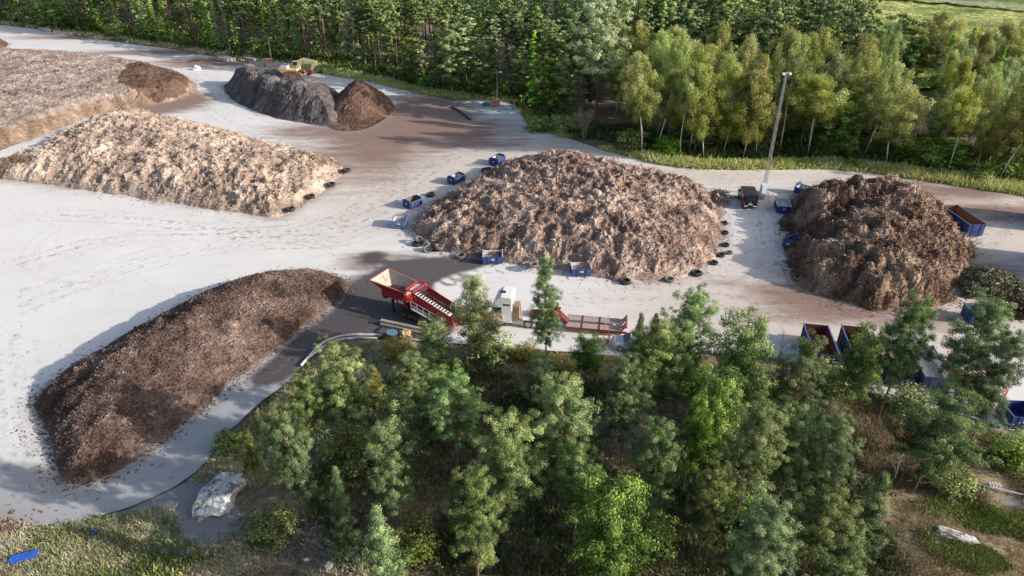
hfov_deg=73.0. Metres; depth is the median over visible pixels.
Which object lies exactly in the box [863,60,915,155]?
birch tree
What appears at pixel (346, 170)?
tyre
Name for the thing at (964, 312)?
blue skip
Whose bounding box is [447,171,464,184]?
blue skip
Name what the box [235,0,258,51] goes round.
pine tree
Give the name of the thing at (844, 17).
pine tree
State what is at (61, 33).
concrete block
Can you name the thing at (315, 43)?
spruce tree
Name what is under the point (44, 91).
compost heap
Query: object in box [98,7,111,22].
spruce tree
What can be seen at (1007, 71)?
birch tree
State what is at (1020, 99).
birch tree
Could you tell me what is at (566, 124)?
bush
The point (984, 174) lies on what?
bush
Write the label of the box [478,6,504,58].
pine tree
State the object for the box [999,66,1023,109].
birch tree
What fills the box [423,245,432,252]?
tyre
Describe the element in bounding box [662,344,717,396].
bush
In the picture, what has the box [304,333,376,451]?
pine tree
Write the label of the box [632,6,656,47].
pine tree
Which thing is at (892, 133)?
birch tree
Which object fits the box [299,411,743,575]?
dry grass
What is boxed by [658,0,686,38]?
pine tree
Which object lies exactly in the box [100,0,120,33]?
pine tree
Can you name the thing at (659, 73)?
birch tree
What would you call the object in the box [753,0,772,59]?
pine tree
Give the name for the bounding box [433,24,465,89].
aspen tree
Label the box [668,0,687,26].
pine tree
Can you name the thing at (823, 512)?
pine tree
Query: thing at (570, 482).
pine tree
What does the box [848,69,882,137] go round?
birch tree
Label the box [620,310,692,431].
pine tree
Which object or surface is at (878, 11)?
pine tree
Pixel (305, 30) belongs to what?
spruce tree
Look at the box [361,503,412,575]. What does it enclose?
pine tree
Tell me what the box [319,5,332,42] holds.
spruce tree
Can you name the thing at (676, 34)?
birch tree
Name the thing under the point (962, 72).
birch tree
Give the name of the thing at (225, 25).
dead spruce
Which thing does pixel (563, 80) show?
aspen tree
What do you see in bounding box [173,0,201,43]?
pine tree
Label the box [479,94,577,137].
verge grass
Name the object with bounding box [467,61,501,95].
leafy tree
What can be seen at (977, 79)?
birch tree
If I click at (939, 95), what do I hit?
birch tree
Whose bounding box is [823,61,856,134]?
birch tree
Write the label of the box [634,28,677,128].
birch tree
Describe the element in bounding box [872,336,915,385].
blue container
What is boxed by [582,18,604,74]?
pine tree
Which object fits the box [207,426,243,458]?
bush
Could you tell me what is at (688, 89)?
birch tree
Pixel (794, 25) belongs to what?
pine tree
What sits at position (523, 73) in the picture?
pine tree
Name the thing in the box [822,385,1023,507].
dry grass
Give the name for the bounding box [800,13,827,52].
pine tree
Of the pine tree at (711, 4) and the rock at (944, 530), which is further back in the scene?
the pine tree at (711, 4)
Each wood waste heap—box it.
[0,107,356,222]
[397,148,745,289]
[711,188,736,210]
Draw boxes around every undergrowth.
[0,5,604,135]
[242,356,914,575]
[524,116,1023,180]
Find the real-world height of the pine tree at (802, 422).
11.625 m
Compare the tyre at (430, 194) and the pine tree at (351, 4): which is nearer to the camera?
the tyre at (430, 194)
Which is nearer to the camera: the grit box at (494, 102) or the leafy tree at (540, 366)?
the leafy tree at (540, 366)
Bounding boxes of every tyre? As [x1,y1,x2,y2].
[286,206,294,211]
[306,194,314,198]
[327,181,335,186]
[342,168,350,172]
[412,240,421,246]
[414,236,422,242]
[422,239,430,245]
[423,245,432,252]
[426,192,434,196]
[434,244,443,249]
[455,252,465,259]
[528,261,537,267]
[620,277,630,284]
[664,276,674,282]
[691,269,701,276]
[709,260,717,264]
[717,252,724,257]
[721,230,728,234]
[721,242,729,246]
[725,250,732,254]
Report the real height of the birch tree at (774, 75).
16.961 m
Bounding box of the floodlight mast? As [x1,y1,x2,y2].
[757,72,791,195]
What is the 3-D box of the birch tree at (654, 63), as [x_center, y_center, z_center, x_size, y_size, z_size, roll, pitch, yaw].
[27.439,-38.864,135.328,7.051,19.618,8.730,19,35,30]
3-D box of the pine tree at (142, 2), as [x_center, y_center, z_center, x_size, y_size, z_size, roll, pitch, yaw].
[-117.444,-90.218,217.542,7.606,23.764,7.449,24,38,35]
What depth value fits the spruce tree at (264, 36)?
194.78 m
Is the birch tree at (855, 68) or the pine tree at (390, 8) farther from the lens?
the pine tree at (390, 8)
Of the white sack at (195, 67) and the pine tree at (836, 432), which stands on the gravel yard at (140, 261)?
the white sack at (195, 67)
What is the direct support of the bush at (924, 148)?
on the ground at (184, 496)
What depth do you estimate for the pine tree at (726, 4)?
164.54 m
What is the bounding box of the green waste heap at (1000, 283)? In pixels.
[953,264,1023,308]
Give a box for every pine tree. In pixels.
[39,0,53,9]
[87,0,104,31]
[92,0,108,29]
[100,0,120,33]
[105,0,128,21]
[119,0,132,31]
[129,0,148,33]
[165,6,190,37]
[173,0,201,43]
[184,0,216,31]
[213,0,229,28]
[219,0,241,46]
[230,428,266,493]
[232,0,258,35]
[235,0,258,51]
[252,0,269,39]
[257,0,283,47]
[257,398,324,544]
[275,0,306,38]
[285,0,315,57]
[285,368,328,469]
[286,0,311,47]
[292,1,311,43]
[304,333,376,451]
[305,0,333,61]
[308,0,330,59]
[324,465,363,561]
[325,0,346,57]
[330,0,353,43]
[338,0,359,52]
[338,0,363,64]
[351,0,383,73]
[355,0,380,63]
[360,417,415,530]
[361,0,394,63]
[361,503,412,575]
[365,367,391,405]
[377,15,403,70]
[378,0,402,74]
[381,0,407,66]
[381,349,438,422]
[400,0,428,64]
[403,0,425,37]
[413,358,488,472]
[415,0,441,61]
[423,0,445,35]
[434,3,457,50]
[441,464,511,575]
[448,0,468,59]
[449,16,483,85]
[455,15,483,77]
[460,5,478,35]
[470,400,547,544]
[477,16,503,69]
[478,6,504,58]
[493,0,513,66]
[498,46,531,94]
[504,0,533,54]
[504,10,529,89]
[512,2,534,60]
[512,59,548,95]
[524,10,549,91]
[524,34,541,80]
[525,370,606,507]
[528,256,565,362]
[529,19,550,83]
[529,24,567,108]
[536,16,566,77]
[544,428,604,541]
[551,33,580,77]
[559,8,581,79]
[566,26,587,97]
[567,22,599,111]
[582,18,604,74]
[598,350,656,470]
[605,13,633,53]
[616,312,644,385]
[618,415,688,523]
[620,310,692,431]
[627,0,659,34]
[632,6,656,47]
[641,313,659,387]
[645,0,671,27]
[654,2,665,32]
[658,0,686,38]
[659,0,682,29]
[660,282,728,419]
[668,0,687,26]
[678,3,708,47]
[679,458,742,560]
[680,0,712,36]
[688,3,710,35]
[698,0,716,58]
[700,14,718,57]
[702,0,728,44]
[707,0,745,31]
[710,5,742,54]
[713,7,740,59]
[713,389,797,528]
[721,0,756,55]
[722,481,806,575]
[733,8,765,64]
[736,11,766,52]
[740,11,773,87]
[746,9,772,47]
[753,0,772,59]
[754,0,795,73]
[763,393,824,505]
[765,329,828,439]
[766,0,798,52]
[766,0,800,57]
[769,8,802,52]
[782,478,873,575]
[795,0,805,16]
[795,0,815,44]
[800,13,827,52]
[800,402,866,505]
[802,0,823,18]
[807,0,838,32]
[807,0,838,34]
[812,519,867,575]
[815,0,847,53]
[829,7,858,56]
[832,0,859,49]
[834,0,879,57]
[837,0,867,44]
[843,470,894,571]
[847,0,884,50]
[871,287,939,435]
[882,381,1003,496]
[926,287,1020,423]
[953,323,1023,466]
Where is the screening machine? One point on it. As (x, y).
(400, 288)
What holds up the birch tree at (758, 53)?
on the ground at (184, 496)
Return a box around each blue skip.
[391,214,408,228]
[402,195,422,208]
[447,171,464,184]
[482,249,502,264]
[488,153,505,165]
[570,261,591,276]
[773,198,791,213]
[782,234,801,248]
[793,181,809,193]
[961,302,988,324]
[996,400,1023,429]
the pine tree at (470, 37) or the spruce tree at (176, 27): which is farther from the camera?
the spruce tree at (176, 27)
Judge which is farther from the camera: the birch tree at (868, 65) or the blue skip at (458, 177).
the birch tree at (868, 65)
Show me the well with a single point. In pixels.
(392, 332)
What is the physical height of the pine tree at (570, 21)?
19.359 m
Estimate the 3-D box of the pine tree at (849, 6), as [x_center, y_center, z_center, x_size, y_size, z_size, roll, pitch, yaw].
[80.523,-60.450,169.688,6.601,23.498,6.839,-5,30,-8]
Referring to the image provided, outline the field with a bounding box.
[795,0,1023,87]
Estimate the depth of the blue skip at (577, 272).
86.16 m
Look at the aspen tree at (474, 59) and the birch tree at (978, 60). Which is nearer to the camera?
the birch tree at (978, 60)
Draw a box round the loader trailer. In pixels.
[530,305,627,334]
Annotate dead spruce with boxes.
[209,2,222,48]
[216,0,233,52]
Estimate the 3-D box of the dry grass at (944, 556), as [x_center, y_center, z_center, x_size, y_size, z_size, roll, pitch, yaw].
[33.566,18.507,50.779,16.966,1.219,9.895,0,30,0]
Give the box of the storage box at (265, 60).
[263,58,270,62]
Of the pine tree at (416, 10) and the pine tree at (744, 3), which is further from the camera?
the pine tree at (416, 10)
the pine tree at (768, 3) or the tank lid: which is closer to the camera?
the tank lid
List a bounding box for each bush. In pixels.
[7,1,70,25]
[102,22,131,37]
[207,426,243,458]
[240,501,300,557]
[314,422,373,479]
[376,334,416,367]
[388,510,445,570]
[423,389,475,430]
[461,328,520,372]
[483,75,511,96]
[511,337,540,365]
[522,114,551,134]
[546,112,580,136]
[575,104,595,139]
[613,128,653,151]
[631,507,678,565]
[647,133,685,154]
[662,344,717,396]
[671,117,724,152]
[699,463,767,540]
[731,118,785,151]
[752,379,815,438]
[804,355,856,401]
[818,128,859,154]
[843,157,867,170]
[873,379,938,423]
[898,136,955,166]
[924,460,984,506]
[967,168,994,181]
[981,418,1023,477]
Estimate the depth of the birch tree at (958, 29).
172.05 m
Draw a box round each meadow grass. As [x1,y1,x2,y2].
[0,502,370,575]
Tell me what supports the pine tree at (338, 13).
on the ground at (184, 496)
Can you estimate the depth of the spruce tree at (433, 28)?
192.74 m
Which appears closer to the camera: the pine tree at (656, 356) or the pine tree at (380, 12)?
the pine tree at (656, 356)
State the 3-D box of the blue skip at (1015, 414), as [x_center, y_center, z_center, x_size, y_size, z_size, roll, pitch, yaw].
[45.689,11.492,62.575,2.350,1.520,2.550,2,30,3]
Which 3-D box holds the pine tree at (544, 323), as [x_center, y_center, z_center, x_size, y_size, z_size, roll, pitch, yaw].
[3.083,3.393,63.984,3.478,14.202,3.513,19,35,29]
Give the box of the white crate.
[987,481,1001,489]
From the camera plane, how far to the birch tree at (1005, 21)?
180.17 m
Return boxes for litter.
[1,358,999,561]
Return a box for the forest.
[1,0,657,70]
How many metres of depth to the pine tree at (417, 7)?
168.49 m
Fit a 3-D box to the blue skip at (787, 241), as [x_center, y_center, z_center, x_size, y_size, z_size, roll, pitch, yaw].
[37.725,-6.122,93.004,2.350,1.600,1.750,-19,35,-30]
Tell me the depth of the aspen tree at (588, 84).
156.01 m
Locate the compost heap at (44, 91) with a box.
[0,47,197,150]
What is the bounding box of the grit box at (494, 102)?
[490,99,499,106]
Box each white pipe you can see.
[299,333,382,366]
[309,336,377,357]
[901,451,1023,494]
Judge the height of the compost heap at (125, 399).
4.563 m
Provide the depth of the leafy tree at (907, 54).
174.88 m
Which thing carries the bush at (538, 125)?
on the ground at (184, 496)
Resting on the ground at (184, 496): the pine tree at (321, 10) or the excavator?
the pine tree at (321, 10)
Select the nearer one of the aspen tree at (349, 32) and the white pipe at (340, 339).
the white pipe at (340, 339)
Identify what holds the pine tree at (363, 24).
on the ground at (184, 496)
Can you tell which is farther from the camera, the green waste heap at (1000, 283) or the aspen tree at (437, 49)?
the aspen tree at (437, 49)
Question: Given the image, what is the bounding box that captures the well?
[386,329,397,339]
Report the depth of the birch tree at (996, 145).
121.22 m
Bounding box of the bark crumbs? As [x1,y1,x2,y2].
[0,74,1011,394]
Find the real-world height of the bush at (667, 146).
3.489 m
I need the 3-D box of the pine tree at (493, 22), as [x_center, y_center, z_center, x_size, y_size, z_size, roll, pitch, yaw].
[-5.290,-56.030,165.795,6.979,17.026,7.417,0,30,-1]
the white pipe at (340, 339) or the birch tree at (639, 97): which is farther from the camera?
the birch tree at (639, 97)
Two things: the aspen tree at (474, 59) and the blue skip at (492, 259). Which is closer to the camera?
the blue skip at (492, 259)
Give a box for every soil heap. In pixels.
[0,39,7,47]
[0,504,57,552]
[222,64,338,125]
[327,79,399,130]
[993,295,1023,327]
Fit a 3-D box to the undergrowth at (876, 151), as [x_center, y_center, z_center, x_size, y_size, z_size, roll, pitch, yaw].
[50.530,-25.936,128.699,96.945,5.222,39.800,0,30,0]
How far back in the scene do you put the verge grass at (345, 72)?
171.17 m
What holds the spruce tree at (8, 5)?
on the ground at (184, 496)
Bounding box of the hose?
[377,326,399,341]
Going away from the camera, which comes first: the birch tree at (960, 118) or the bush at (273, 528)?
the bush at (273, 528)
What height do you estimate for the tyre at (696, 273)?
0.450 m
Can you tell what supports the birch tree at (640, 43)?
on the ground at (184, 496)
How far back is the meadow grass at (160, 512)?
50.52 m
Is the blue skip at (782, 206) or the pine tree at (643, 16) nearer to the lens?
the blue skip at (782, 206)
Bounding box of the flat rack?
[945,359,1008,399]
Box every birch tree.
[597,13,632,87]
[603,47,634,113]
[609,36,636,85]
[615,51,664,139]
[619,71,668,130]
[622,19,654,64]
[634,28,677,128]
[634,33,671,76]
[644,31,657,48]
[647,42,676,127]
[651,68,685,143]
[656,46,681,133]
[661,27,692,138]
[665,24,682,39]
[667,36,707,141]
[669,62,710,148]
[671,29,680,48]
[672,58,729,155]
[681,40,721,147]
[706,17,734,87]
[707,43,726,89]
[707,55,720,114]
[710,62,751,151]
[713,35,758,105]
[713,52,742,145]
[726,68,781,155]
[731,69,784,151]
[734,59,770,131]
[740,31,764,70]
[757,54,770,78]
[765,61,787,130]
[768,21,795,75]
[771,28,809,147]
[771,30,806,129]
[771,58,808,138]
[779,71,857,151]
[792,73,827,143]
[793,23,837,133]
[795,31,820,120]
[800,47,850,145]
[808,38,835,72]
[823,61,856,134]
[831,61,874,124]
[843,29,882,90]
[843,46,863,89]
[846,43,889,146]
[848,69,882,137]
[861,84,935,163]
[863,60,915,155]
[873,21,907,92]
[875,34,904,62]
[910,9,955,69]
[913,88,969,145]
[919,16,979,77]
[928,78,967,114]
[931,38,976,92]
[931,49,971,96]
[935,78,994,144]
[936,87,991,167]
[937,85,983,139]
[939,56,976,99]
[959,28,996,74]
[961,23,984,40]
[965,31,980,48]
[966,56,989,87]
[967,80,1009,166]
[968,62,1003,145]
[976,50,996,80]
[976,102,1023,164]
[988,20,1023,78]
[992,55,1021,114]
[993,17,1018,59]
[997,81,1023,152]
[998,101,1023,176]
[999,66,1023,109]
[1003,45,1023,84]
[1006,115,1023,159]
[1009,143,1023,162]
[1013,19,1023,42]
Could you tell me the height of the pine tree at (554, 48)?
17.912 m
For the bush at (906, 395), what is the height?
2.538 m
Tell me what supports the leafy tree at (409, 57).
on the ground at (184, 496)
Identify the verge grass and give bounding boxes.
[0,20,298,66]
[295,58,513,100]
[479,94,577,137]
[597,143,1023,195]
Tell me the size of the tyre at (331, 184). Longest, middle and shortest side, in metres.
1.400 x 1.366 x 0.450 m
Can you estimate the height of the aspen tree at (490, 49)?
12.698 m
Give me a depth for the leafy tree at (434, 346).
66.47 m
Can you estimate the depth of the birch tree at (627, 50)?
162.02 m
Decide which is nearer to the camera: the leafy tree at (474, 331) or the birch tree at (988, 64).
the leafy tree at (474, 331)
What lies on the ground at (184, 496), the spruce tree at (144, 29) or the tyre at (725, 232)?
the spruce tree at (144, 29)
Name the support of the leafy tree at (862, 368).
on the ground at (184, 496)
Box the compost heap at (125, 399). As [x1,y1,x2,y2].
[6,267,360,502]
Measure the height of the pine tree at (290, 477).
13.514 m
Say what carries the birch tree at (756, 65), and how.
on the ground at (184, 496)
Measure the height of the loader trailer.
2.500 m
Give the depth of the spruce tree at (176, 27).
218.58 m
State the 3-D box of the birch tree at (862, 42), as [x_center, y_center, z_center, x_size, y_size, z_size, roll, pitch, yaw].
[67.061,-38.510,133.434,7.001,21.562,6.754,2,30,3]
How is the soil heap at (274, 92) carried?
on the gravel yard at (140, 261)
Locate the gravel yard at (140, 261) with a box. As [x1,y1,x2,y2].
[0,25,1023,525]
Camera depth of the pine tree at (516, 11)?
170.66 m
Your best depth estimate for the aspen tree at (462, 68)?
172.17 m
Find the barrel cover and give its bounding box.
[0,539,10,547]
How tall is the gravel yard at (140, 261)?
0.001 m
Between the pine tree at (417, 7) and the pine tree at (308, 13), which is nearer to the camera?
the pine tree at (417, 7)
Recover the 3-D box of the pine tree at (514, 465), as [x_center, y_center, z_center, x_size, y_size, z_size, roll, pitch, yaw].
[-0.162,13.290,47.232,5.493,12.681,5.561,-12,32,-20]
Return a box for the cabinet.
[759,183,767,199]
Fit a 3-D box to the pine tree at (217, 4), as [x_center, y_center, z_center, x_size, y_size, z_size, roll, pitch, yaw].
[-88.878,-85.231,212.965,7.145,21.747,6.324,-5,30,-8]
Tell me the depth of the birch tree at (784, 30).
134.68 m
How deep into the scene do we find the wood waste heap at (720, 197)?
106.62 m
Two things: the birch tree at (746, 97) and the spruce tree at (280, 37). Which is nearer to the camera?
the birch tree at (746, 97)
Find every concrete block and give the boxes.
[41,27,49,32]
[53,31,73,34]
[244,56,256,62]
[254,62,265,66]
[265,62,285,67]
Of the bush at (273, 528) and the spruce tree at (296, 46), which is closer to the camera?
the bush at (273, 528)
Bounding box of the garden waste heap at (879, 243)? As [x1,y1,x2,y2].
[756,172,989,322]
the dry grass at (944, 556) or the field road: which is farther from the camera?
the field road
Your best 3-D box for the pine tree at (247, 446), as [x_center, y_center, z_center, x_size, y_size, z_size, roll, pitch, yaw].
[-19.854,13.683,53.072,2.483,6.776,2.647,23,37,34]
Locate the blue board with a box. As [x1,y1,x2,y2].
[8,549,38,563]
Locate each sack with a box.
[192,65,200,69]
[399,329,410,338]
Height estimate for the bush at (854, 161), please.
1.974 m
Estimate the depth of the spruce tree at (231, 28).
210.17 m
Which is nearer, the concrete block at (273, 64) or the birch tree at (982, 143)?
the birch tree at (982, 143)
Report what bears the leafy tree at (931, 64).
on the ground at (184, 496)
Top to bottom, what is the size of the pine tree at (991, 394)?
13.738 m
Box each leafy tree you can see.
[41,0,78,27]
[371,386,429,478]
[391,31,418,61]
[396,37,421,80]
[397,30,427,73]
[410,312,455,371]
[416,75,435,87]
[450,273,505,365]
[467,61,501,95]
[519,347,556,408]
[549,353,584,394]
[558,464,663,575]
[566,0,636,123]
[567,331,607,378]
[677,390,714,488]
[688,360,750,462]
[700,302,778,424]
[728,112,751,147]
[761,52,774,69]
[815,84,865,153]
[829,320,888,405]
[861,109,887,135]
[874,13,926,65]
[891,34,930,79]
[919,58,936,68]
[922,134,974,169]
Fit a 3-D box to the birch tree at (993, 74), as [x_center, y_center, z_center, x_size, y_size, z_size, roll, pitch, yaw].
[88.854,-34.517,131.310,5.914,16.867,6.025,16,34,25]
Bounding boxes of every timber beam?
[380,319,422,330]
[380,323,421,333]
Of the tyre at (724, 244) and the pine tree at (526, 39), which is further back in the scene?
the pine tree at (526, 39)
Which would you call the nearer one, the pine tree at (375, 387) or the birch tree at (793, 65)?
the pine tree at (375, 387)
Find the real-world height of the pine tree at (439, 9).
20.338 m
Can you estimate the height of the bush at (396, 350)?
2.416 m
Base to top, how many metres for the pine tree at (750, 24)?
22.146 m
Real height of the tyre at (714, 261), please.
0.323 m
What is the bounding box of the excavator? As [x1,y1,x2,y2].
[279,57,316,76]
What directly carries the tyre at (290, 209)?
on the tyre
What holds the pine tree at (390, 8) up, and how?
on the ground at (184, 496)
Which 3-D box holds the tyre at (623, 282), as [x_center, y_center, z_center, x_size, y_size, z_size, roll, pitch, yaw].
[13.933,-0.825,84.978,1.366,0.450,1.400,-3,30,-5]
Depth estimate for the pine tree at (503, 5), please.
179.20 m
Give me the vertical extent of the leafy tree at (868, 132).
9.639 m
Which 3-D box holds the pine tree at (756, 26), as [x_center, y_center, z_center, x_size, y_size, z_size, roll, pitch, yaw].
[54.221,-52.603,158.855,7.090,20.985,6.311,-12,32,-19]
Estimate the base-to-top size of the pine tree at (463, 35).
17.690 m
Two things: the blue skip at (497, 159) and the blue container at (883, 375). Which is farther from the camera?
the blue skip at (497, 159)
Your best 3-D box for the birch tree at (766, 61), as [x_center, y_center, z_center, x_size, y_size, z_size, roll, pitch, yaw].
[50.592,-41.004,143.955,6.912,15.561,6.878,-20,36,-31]
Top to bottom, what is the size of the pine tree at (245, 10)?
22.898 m
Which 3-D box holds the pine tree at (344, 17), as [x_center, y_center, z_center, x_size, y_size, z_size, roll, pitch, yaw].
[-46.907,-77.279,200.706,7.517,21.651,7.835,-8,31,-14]
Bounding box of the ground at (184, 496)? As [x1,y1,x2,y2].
[0,0,1023,575]
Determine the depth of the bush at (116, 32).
224.08 m
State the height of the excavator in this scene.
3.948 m
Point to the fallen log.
(322, 547)
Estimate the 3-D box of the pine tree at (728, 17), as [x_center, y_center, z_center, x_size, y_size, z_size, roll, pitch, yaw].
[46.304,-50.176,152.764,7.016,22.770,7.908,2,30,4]
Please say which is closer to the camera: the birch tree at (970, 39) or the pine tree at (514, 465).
the pine tree at (514, 465)
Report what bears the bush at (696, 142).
on the ground at (184, 496)
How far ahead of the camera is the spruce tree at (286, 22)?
233.49 m
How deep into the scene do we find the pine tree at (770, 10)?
164.84 m
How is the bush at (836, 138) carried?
on the ground at (184, 496)
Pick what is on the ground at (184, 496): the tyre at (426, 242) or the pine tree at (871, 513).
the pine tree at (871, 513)
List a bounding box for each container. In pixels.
[800,323,839,369]
[837,324,876,372]
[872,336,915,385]
[911,344,952,391]
[943,205,986,236]
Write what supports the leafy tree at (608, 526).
on the ground at (184, 496)
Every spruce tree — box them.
[5,0,17,19]
[33,0,48,25]
[41,0,56,18]
[86,0,102,28]
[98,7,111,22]
[107,1,126,29]
[131,0,153,37]
[145,0,164,38]
[157,0,177,40]
[172,0,192,38]
[190,7,206,30]
[198,0,214,43]
[202,0,221,41]
[207,0,227,47]
[220,3,240,46]
[243,13,265,53]
[257,0,276,54]
[269,0,290,54]
[270,1,287,49]
[281,0,292,33]
[285,0,306,57]
[293,0,312,35]
[308,11,322,54]
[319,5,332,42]
[361,24,378,57]
[379,9,398,70]
[426,6,439,58]
[473,12,485,65]
[519,29,545,106]
[656,1,668,32]
[699,11,710,47]
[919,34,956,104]
[961,28,977,73]
[987,46,1007,80]
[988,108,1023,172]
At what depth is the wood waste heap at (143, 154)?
114.27 m
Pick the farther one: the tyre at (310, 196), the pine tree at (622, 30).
the pine tree at (622, 30)
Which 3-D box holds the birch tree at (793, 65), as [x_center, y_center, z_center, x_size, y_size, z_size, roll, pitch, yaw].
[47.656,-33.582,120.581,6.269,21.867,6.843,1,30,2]
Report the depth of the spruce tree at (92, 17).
235.16 m
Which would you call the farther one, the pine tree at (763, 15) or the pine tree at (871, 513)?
the pine tree at (763, 15)
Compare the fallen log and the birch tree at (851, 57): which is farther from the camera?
the birch tree at (851, 57)
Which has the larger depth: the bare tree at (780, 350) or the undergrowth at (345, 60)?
the undergrowth at (345, 60)
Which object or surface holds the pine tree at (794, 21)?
on the ground at (184, 496)
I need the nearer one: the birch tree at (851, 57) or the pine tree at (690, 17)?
the birch tree at (851, 57)
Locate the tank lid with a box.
[482,102,489,106]
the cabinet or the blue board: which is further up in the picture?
the cabinet
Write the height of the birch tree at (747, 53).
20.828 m
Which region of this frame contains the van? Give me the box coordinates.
[737,186,758,207]
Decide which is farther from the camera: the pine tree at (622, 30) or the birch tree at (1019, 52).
the pine tree at (622, 30)
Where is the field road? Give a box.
[931,0,1023,7]
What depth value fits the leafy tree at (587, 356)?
66.66 m
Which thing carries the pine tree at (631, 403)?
on the ground at (184, 496)
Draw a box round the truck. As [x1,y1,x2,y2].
[491,286,538,328]
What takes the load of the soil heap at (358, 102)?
on the gravel yard at (140, 261)
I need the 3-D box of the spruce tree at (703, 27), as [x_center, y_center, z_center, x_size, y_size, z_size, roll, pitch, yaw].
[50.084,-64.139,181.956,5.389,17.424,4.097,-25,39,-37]
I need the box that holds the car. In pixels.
[612,332,649,351]
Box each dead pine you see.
[126,6,137,35]
[393,26,400,70]
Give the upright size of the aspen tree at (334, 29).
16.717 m
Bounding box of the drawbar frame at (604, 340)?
[597,334,610,350]
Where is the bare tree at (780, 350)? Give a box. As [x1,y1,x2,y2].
[771,325,791,383]
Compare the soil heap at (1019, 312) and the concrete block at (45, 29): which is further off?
the concrete block at (45, 29)
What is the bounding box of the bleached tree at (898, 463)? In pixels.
[871,452,913,478]
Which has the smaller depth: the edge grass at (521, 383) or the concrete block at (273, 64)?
the edge grass at (521, 383)
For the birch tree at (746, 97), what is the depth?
118.08 m
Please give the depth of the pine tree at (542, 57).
162.30 m
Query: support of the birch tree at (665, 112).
on the ground at (184, 496)
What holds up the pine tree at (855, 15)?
on the ground at (184, 496)
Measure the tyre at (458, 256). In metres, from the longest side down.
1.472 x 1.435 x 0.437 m
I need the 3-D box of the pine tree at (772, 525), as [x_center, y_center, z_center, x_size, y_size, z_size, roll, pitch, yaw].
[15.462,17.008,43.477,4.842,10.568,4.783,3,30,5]
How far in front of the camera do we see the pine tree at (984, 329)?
54.75 m
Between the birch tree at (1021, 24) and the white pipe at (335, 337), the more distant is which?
the birch tree at (1021, 24)
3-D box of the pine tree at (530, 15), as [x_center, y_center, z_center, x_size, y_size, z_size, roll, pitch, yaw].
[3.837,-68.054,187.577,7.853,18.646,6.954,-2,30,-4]
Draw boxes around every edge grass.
[188,339,451,487]
[443,344,702,415]
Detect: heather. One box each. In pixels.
[909,490,1023,540]
[912,526,1015,575]
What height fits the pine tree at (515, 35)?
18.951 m
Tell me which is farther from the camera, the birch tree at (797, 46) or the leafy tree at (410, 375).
the birch tree at (797, 46)
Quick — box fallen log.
[319,545,339,553]
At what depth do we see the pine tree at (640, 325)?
63.22 m
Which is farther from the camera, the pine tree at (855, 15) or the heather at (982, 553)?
the pine tree at (855, 15)
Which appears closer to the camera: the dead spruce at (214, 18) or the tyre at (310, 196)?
the tyre at (310, 196)
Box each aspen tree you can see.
[23,0,40,20]
[64,0,88,24]
[73,0,93,22]
[131,0,150,27]
[151,0,168,30]
[215,0,231,24]
[254,4,270,31]
[327,3,343,57]
[342,11,363,69]
[428,36,450,81]
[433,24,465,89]
[454,37,468,78]
[466,31,482,72]
[485,37,502,82]
[534,56,563,115]
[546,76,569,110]
[547,35,581,116]
[579,69,602,102]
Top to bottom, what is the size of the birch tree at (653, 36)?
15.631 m
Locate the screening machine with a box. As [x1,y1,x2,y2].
[369,268,503,326]
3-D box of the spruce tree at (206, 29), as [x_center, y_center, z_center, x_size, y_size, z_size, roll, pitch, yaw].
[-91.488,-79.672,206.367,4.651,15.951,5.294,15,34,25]
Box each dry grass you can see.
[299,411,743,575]
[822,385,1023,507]
[885,494,1023,575]
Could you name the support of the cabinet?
on the gravel yard at (140, 261)
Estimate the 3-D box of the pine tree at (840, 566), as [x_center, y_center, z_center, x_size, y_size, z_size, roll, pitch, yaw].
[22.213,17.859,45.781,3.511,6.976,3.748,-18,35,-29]
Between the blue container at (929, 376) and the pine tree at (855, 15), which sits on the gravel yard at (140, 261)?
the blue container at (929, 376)
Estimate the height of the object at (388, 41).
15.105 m
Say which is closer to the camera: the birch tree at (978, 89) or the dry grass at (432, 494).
the dry grass at (432, 494)
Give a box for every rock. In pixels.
[192,471,247,521]
[324,561,333,569]
[930,525,979,543]
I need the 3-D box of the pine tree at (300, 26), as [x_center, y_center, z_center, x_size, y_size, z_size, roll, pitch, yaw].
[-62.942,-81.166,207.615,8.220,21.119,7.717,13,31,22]
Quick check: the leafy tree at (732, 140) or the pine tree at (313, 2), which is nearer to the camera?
the leafy tree at (732, 140)
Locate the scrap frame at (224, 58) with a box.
[214,55,234,61]
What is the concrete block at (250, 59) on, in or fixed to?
on the ground at (184, 496)
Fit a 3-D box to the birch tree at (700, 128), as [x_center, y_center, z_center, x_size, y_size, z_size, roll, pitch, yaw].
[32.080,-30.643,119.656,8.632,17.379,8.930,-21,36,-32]
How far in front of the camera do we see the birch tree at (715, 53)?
135.90 m
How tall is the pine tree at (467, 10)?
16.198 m
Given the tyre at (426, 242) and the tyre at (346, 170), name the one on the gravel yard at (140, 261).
the tyre at (426, 242)
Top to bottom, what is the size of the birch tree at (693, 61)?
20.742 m

